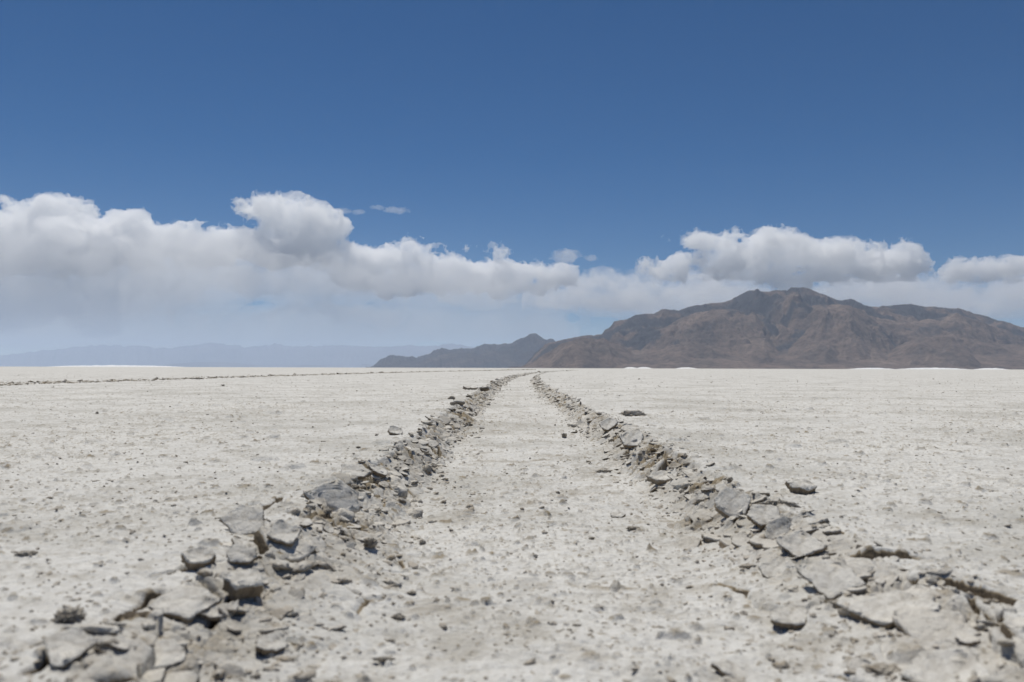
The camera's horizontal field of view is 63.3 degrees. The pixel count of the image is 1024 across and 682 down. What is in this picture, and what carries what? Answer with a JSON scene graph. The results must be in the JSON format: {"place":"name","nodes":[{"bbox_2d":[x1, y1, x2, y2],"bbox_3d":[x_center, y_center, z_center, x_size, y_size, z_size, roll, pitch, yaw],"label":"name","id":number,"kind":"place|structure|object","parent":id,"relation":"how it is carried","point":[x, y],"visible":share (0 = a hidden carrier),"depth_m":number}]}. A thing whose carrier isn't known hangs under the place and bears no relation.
{"place":"outdoors","nodes":[
{"label":"outdoors","id":0,"kind":"place"},
{"bbox_2d":[0,342,473,366],"bbox_3d":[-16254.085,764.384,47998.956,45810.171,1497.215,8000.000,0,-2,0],"label":"distant mountains","id":1,"kind":"structure","parent":0,"point":[276,355],"depth_m":47467.79},
{"bbox_2d":[157,362,371,367],"bbox_3d":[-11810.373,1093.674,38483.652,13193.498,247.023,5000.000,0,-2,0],"label":"distant hills","id":2,"kind":"structure","parent":0,"point":[209,364],"depth_m":38526.31},
{"bbox_2d":[366,333,555,367],"bbox_3d":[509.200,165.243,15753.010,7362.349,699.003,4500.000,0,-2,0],"label":"mountain ridge","id":3,"kind":"structure","parent":0,"point":[520,352],"depth_m":14992.89},
{"bbox_2d":[0,366,1023,681],"bbox_3d":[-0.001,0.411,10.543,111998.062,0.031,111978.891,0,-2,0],"label":"ground","id":4,"kind":"structure","parent":0,"point":[952,470],"depth_m":0.38},
{"bbox_2d":[14,550,37,555],"bbox_3d":[-0.153,0.067,0.261,0.008,0.002,0.004,0,-2,-9],"label":"mud clod","id":5,"kind":"object","parent":4,"relation":"on","point":[25,553],"visible":1,"depth_m":0.26},
{"bbox_2d":[50,604,86,623],"bbox_3d":[-0.103,0.064,0.194,0.008,0.004,0.008,1,-2,-34],"label":"mud clod","id":6,"kind":"object","parent":4,"relation":"on","point":[70,615],"visible":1,"depth_m":0.19},
{"bbox_2d":[42,625,97,669],"bbox_3d":[-0.089,0.061,0.166,0.012,0.002,0.010,17,26,39],"label":"crust plate","id":7,"kind":"object","parent":4,"relation":"on","point":[66,648],"visible":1,"depth_m":0.17},
{"bbox_2d":[95,639,119,647],"bbox_3d":[-0.084,0.063,0.172,0.005,0.001,0.003,1,-2,-28],"label":"mud clod","id":8,"kind":"object","parent":4,"relation":"on","point":[104,643],"visible":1,"depth_m":0.17},
{"bbox_2d":[49,365,173,366],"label":"salt mound","id":9,"kind":"object","parent":4,"relation":"on","point":[111,366],"visible":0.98,"depth_m":3140.12},
{"bbox_2d":[153,638,187,669],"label":"crust plate","id":10,"kind":"object","parent":4,"relation":"on","point":[170,653],"visible":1,"depth_m":0.18},
{"bbox_2d":[148,581,222,623],"bbox_3d":[-0.085,0.068,0.216,0.013,0.007,0.015,0,-2,20],"label":"crust plate","id":11,"kind":"object","parent":4,"relation":"on","point":[187,602],"visible":1,"depth_m":0.21},
{"bbox_2d":[181,545,215,570],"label":"crust plate","id":12,"kind":"object","parent":4,"relation":"on","point":[196,558],"visible":1,"depth_m":0.25},
{"bbox_2d":[200,600,238,620],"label":"crust plate","id":13,"kind":"object","parent":4,"relation":"on","point":[212,613],"visible":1,"depth_m":0.21},
{"bbox_2d":[218,504,264,534],"bbox_3d":[-0.098,0.066,0.303,0.019,0.011,0.012,0,-2,15],"label":"crust plate","id":14,"kind":"object","parent":4,"relation":"on","point":[240,519],"visible":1,"depth_m":0.30},
{"bbox_2d":[231,537,251,545],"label":"crust plate","id":15,"kind":"object","parent":4,"relation":"on","point":[234,540],"visible":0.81,"depth_m":0.28},
{"bbox_2d":[226,543,257,564],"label":"crust plate","id":16,"kind":"object","parent":4,"relation":"on","point":[237,553],"visible":1,"depth_m":0.25},
{"bbox_2d":[222,569,263,600],"bbox_3d":[-0.074,0.067,0.228,0.010,0.006,0.011,6,10,-28],"label":"crust plate","id":17,"kind":"object","parent":4,"relation":"on","point":[242,584],"visible":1,"depth_m":0.23},
{"bbox_2d":[0,369,535,385],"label":"track rubble","id":18,"kind":"object","parent":4,"relation":"on","point":[67,381],"visible":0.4,"depth_m":4.37},
{"bbox_2d":[255,630,288,654],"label":"crust plate","id":19,"kind":"object","parent":4,"relation":"on","point":[275,642],"visible":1,"depth_m":0.20},
{"bbox_2d":[266,519,301,546],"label":"crust plate","id":20,"kind":"object","parent":4,"relation":"on","point":[283,532],"visible":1,"depth_m":0.28},
{"bbox_2d":[293,518,312,528],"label":"crust plate","id":21,"kind":"object","parent":4,"relation":"on","point":[307,522],"visible":0.85,"depth_m":0.32},
{"bbox_2d":[301,535,326,551],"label":"crust plate","id":22,"kind":"object","parent":4,"relation":"on","point":[318,542],"visible":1,"depth_m":0.29},
{"bbox_2d":[312,529,334,539],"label":"crust plate","id":23,"kind":"object","parent":4,"relation":"on","point":[315,531],"visible":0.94,"depth_m":0.32},
{"bbox_2d":[324,508,331,514],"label":"mud clod","id":24,"kind":"object","parent":4,"relation":"on","point":[328,510],"visible":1,"depth_m":0.35},
{"bbox_2d":[323,526,333,532],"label":"crust plate","id":25,"kind":"object","parent":4,"relation":"on","point":[328,529],"visible":1,"depth_m":0.34},
{"bbox_2d":[303,480,359,512],"bbox_3d":[-0.080,0.071,0.369,0.026,0.021,0.004,11,-44,-14],"label":"crust plate","id":26,"kind":"object","parent":4,"relation":"on","point":[336,494],"visible":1,"depth_m":0.37},
{"bbox_2d":[347,522,361,528],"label":"crust plate","id":27,"kind":"object","parent":4,"relation":"on","point":[355,526],"visible":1,"depth_m":0.35},
{"bbox_2d":[351,484,359,488],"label":"mud clod","id":28,"kind":"object","parent":4,"relation":"on","point":[354,486],"visible":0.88,"depth_m":0.45},
{"bbox_2d":[341,463,371,479],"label":"crust plate","id":29,"kind":"object","parent":4,"relation":"on","point":[359,471],"visible":0.87,"depth_m":0.47},
{"bbox_2d":[363,537,378,547],"bbox_3d":[-0.054,0.077,0.317,0.006,0.004,0.006,16,-10,-33],"label":"mud clod","id":30,"kind":"object","parent":4,"relation":"on","point":[371,542],"visible":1,"depth_m":0.32},
{"bbox_2d":[367,464,387,477],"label":"crust plate","id":31,"kind":"object","parent":4,"relation":"on","point":[379,471],"visible":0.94,"depth_m":0.50},
{"bbox_2d":[372,487,383,497],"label":"crust plate","id":32,"kind":"object","parent":4,"relation":"on","point":[378,491],"visible":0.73,"depth_m":0.45},
{"bbox_2d":[371,656,396,660],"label":"mud clod","id":33,"kind":"object","parent":4,"relation":"on","point":[384,658],"visible":1,"depth_m":0.20},
{"bbox_2d":[387,425,402,434],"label":"crust plate","id":34,"kind":"object","parent":4,"relation":"on","point":[394,430],"visible":0.98,"depth_m":0.74},
{"bbox_2d":[391,613,405,619],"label":"mud clod","id":35,"kind":"object","parent":4,"relation":"on","point":[398,616],"visible":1,"depth_m":0.24},
{"bbox_2d":[388,478,408,489],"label":"crust plate","id":36,"kind":"object","parent":4,"relation":"on","point":[398,482],"visible":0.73,"depth_m":0.50},
{"bbox_2d":[401,477,408,485],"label":"crust plate","id":37,"kind":"object","parent":4,"relation":"on","point":[405,482],"visible":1,"depth_m":0.52},
{"bbox_2d":[419,539,425,544],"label":"mud clod","id":38,"kind":"object","parent":4,"relation":"on","point":[422,542],"visible":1,"depth_m":0.35},
{"bbox_2d":[422,465,431,473],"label":"mud clod","id":39,"kind":"object","parent":4,"relation":"on","point":[427,469],"visible":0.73,"depth_m":0.60},
{"bbox_2d":[463,386,477,389],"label":"crust plate","id":40,"kind":"object","parent":4,"relation":"on","point":[469,388],"visible":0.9,"depth_m":2.25},
{"bbox_2d":[0,374,1023,681],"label":"crumbs","id":41,"kind":"object","parent":4,"relation":"on","point":[300,674],"visible":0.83,"depth_m":0.25},
{"bbox_2d":[61,370,1023,681],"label":"rubble","id":42,"kind":"object","parent":4,"relation":"on","point":[923,624],"visible":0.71,"depth_m":0.26},
{"bbox_2d":[594,469,611,471],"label":"mud clod","id":43,"kind":"object","parent":4,"relation":"on","point":[604,470],"visible":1,"depth_m":0.61},
{"bbox_2d":[599,417,617,431],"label":"crust plate","id":44,"kind":"object","parent":4,"relation":"on","point":[608,424],"visible":0.97,"depth_m":0.89},
{"bbox_2d":[603,444,613,452],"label":"crust plate","id":45,"kind":"object","parent":4,"relation":"on","point":[607,448],"visible":1,"depth_m":0.76},
{"bbox_2d":[610,511,625,517],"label":"crust plate","id":46,"kind":"object","parent":4,"relation":"on","point":[618,514],"visible":1,"depth_m":0.44},
{"bbox_2d":[618,428,642,447],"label":"crust plate","id":47,"kind":"object","parent":4,"relation":"on","point":[632,438],"visible":1,"depth_m":0.73},
{"bbox_2d":[625,526,639,530],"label":"mud clod","id":48,"kind":"object","parent":4,"relation":"on","point":[631,527],"visible":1,"depth_m":0.40},
{"bbox_2d":[619,410,646,415],"bbox_3d":[0.153,0.091,1.044,0.038,0.009,0.014,0,-2,-3],"label":"mud clod","id":49,"kind":"object","parent":4,"relation":"on","point":[632,413],"visible":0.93,"depth_m":1.04},
{"bbox_2d":[646,467,677,484],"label":"crust plate","id":50,"kind":"object","parent":4,"relation":"on","point":[660,477],"visible":0.91,"depth_m":0.53},
{"bbox_2d":[667,474,676,479],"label":"crust plate","id":51,"kind":"object","parent":4,"relation":"on","point":[672,476],"visible":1,"depth_m":0.51},
{"bbox_2d":[681,470,693,476],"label":"crust plate","id":52,"kind":"object","parent":4,"relation":"on","point":[685,472],"visible":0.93,"depth_m":0.50},
{"bbox_2d":[683,493,692,499],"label":"crust plate","id":53,"kind":"object","parent":4,"relation":"on","point":[687,496],"visible":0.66,"depth_m":0.45},
{"bbox_2d":[707,476,713,481],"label":"crust plate","id":54,"kind":"object","parent":4,"relation":"on","point":[710,479],"visible":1,"depth_m":0.47},
{"bbox_2d":[710,658,749,677],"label":"crust plate","id":55,"kind":"object","parent":4,"relation":"on","point":[723,667],"visible":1,"depth_m":0.19},
{"bbox_2d":[714,486,750,520],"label":"crust plate","id":56,"kind":"object","parent":4,"relation":"on","point":[729,502],"visible":1,"depth_m":0.37},
{"bbox_2d":[746,504,779,529],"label":"crust plate","id":57,"kind":"object","parent":4,"relation":"on","point":[760,516],"visible":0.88,"depth_m":0.35},
{"bbox_2d":[765,500,777,505],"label":"mud clod","id":58,"kind":"object","parent":4,"relation":"on","point":[770,502],"visible":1,"depth_m":0.36},
{"bbox_2d":[770,496,780,500],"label":"crust plate","id":59,"kind":"object","parent":4,"relation":"on","point":[776,498],"visible":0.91,"depth_m":0.38},
{"bbox_2d":[758,557,796,578],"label":"crust plate","id":60,"kind":"object","parent":4,"relation":"on","point":[777,566],"visible":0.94,"depth_m":0.28},
{"bbox_2d":[764,515,791,539],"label":"crust plate","id":61,"kind":"object","parent":4,"relation":"on","point":[778,525],"visible":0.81,"depth_m":0.32},
{"bbox_2d":[770,604,807,628],"bbox_3d":[0.076,0.075,0.226,0.013,0.002,0.010,-9,13,-35],"label":"rock","id":62,"kind":"object","parent":4,"relation":"on","point":[793,616],"visible":1,"depth_m":0.23},
{"bbox_2d":[777,500,801,507],"bbox_3d":[0.120,0.071,0.363,0.013,0.003,0.005,11,-19,8],"label":"mud clod","id":63,"kind":"object","parent":4,"relation":"on","point":[790,504],"visible":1,"depth_m":0.36},
{"bbox_2d":[788,516,802,529],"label":"crust plate","id":64,"kind":"object","parent":4,"relation":"on","point":[794,518],"visible":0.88,"depth_m":0.33},
{"bbox_2d":[785,478,816,494],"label":"crust plate","id":65,"kind":"object","parent":4,"relation":"on","point":[803,486],"visible":1,"depth_m":0.41},
{"bbox_2d":[776,529,827,557],"bbox_3d":[0.102,0.071,0.293,0.013,0.008,0.014,1,-2,-21],"label":"crust plate","id":66,"kind":"object","parent":4,"relation":"on","point":[799,543],"visible":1,"depth_m":0.29},
{"bbox_2d":[796,556,866,599],"bbox_3d":[0.094,0.069,0.243,0.015,0.009,0.016,1,-2,-14],"label":"crust plate","id":67,"kind":"object","parent":4,"relation":"on","point":[832,579],"visible":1,"depth_m":0.24},
{"bbox_2d":[829,599,838,607],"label":"mud clod","id":68,"kind":"object","parent":4,"relation":"on","point":[833,602],"visible":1,"depth_m":0.23},
{"bbox_2d":[855,368,888,368],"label":"salt mound","id":69,"kind":"object","parent":4,"relation":"on","point":[871,368],"visible":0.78,"depth_m":3154.63},
{"bbox_2d":[861,662,901,675],"bbox_3d":[0.085,0.075,0.189,0.010,0.002,0.009,1,-2,-17],"label":"mud clod","id":70,"kind":"object","parent":4,"relation":"on","point":[881,668],"visible":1,"depth_m":0.19},
{"bbox_2d":[836,589,941,628],"bbox_3d":[0.099,0.071,0.218,0.024,0.004,0.016,-13,8,9],"label":"crust plate","id":71,"kind":"object","parent":4,"relation":"on","point":[876,609],"visible":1,"depth_m":0.22},
{"bbox_2d":[906,368,957,368],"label":"salt mound","id":72,"kind":"object","parent":4,"relation":"on","point":[931,368],"visible":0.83,"depth_m":3153.79},
{"bbox_2d":[899,646,991,681],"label":"crust plate","id":73,"kind":"object","parent":4,"relation":"on","point":[944,665],"visible":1,"depth_m":0.18},
{"bbox_2d":[0,0,1023,354],"label":"sky","id":74,"kind":"structure","parent":0,"point":[174,173]},
{"bbox_2d":[509,287,1023,369],"bbox_3d":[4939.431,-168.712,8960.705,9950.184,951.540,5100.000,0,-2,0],"label":"mountain","id":75,"kind":"structure","parent":0,"point":[799,328],"depth_m":7613.11}
]}

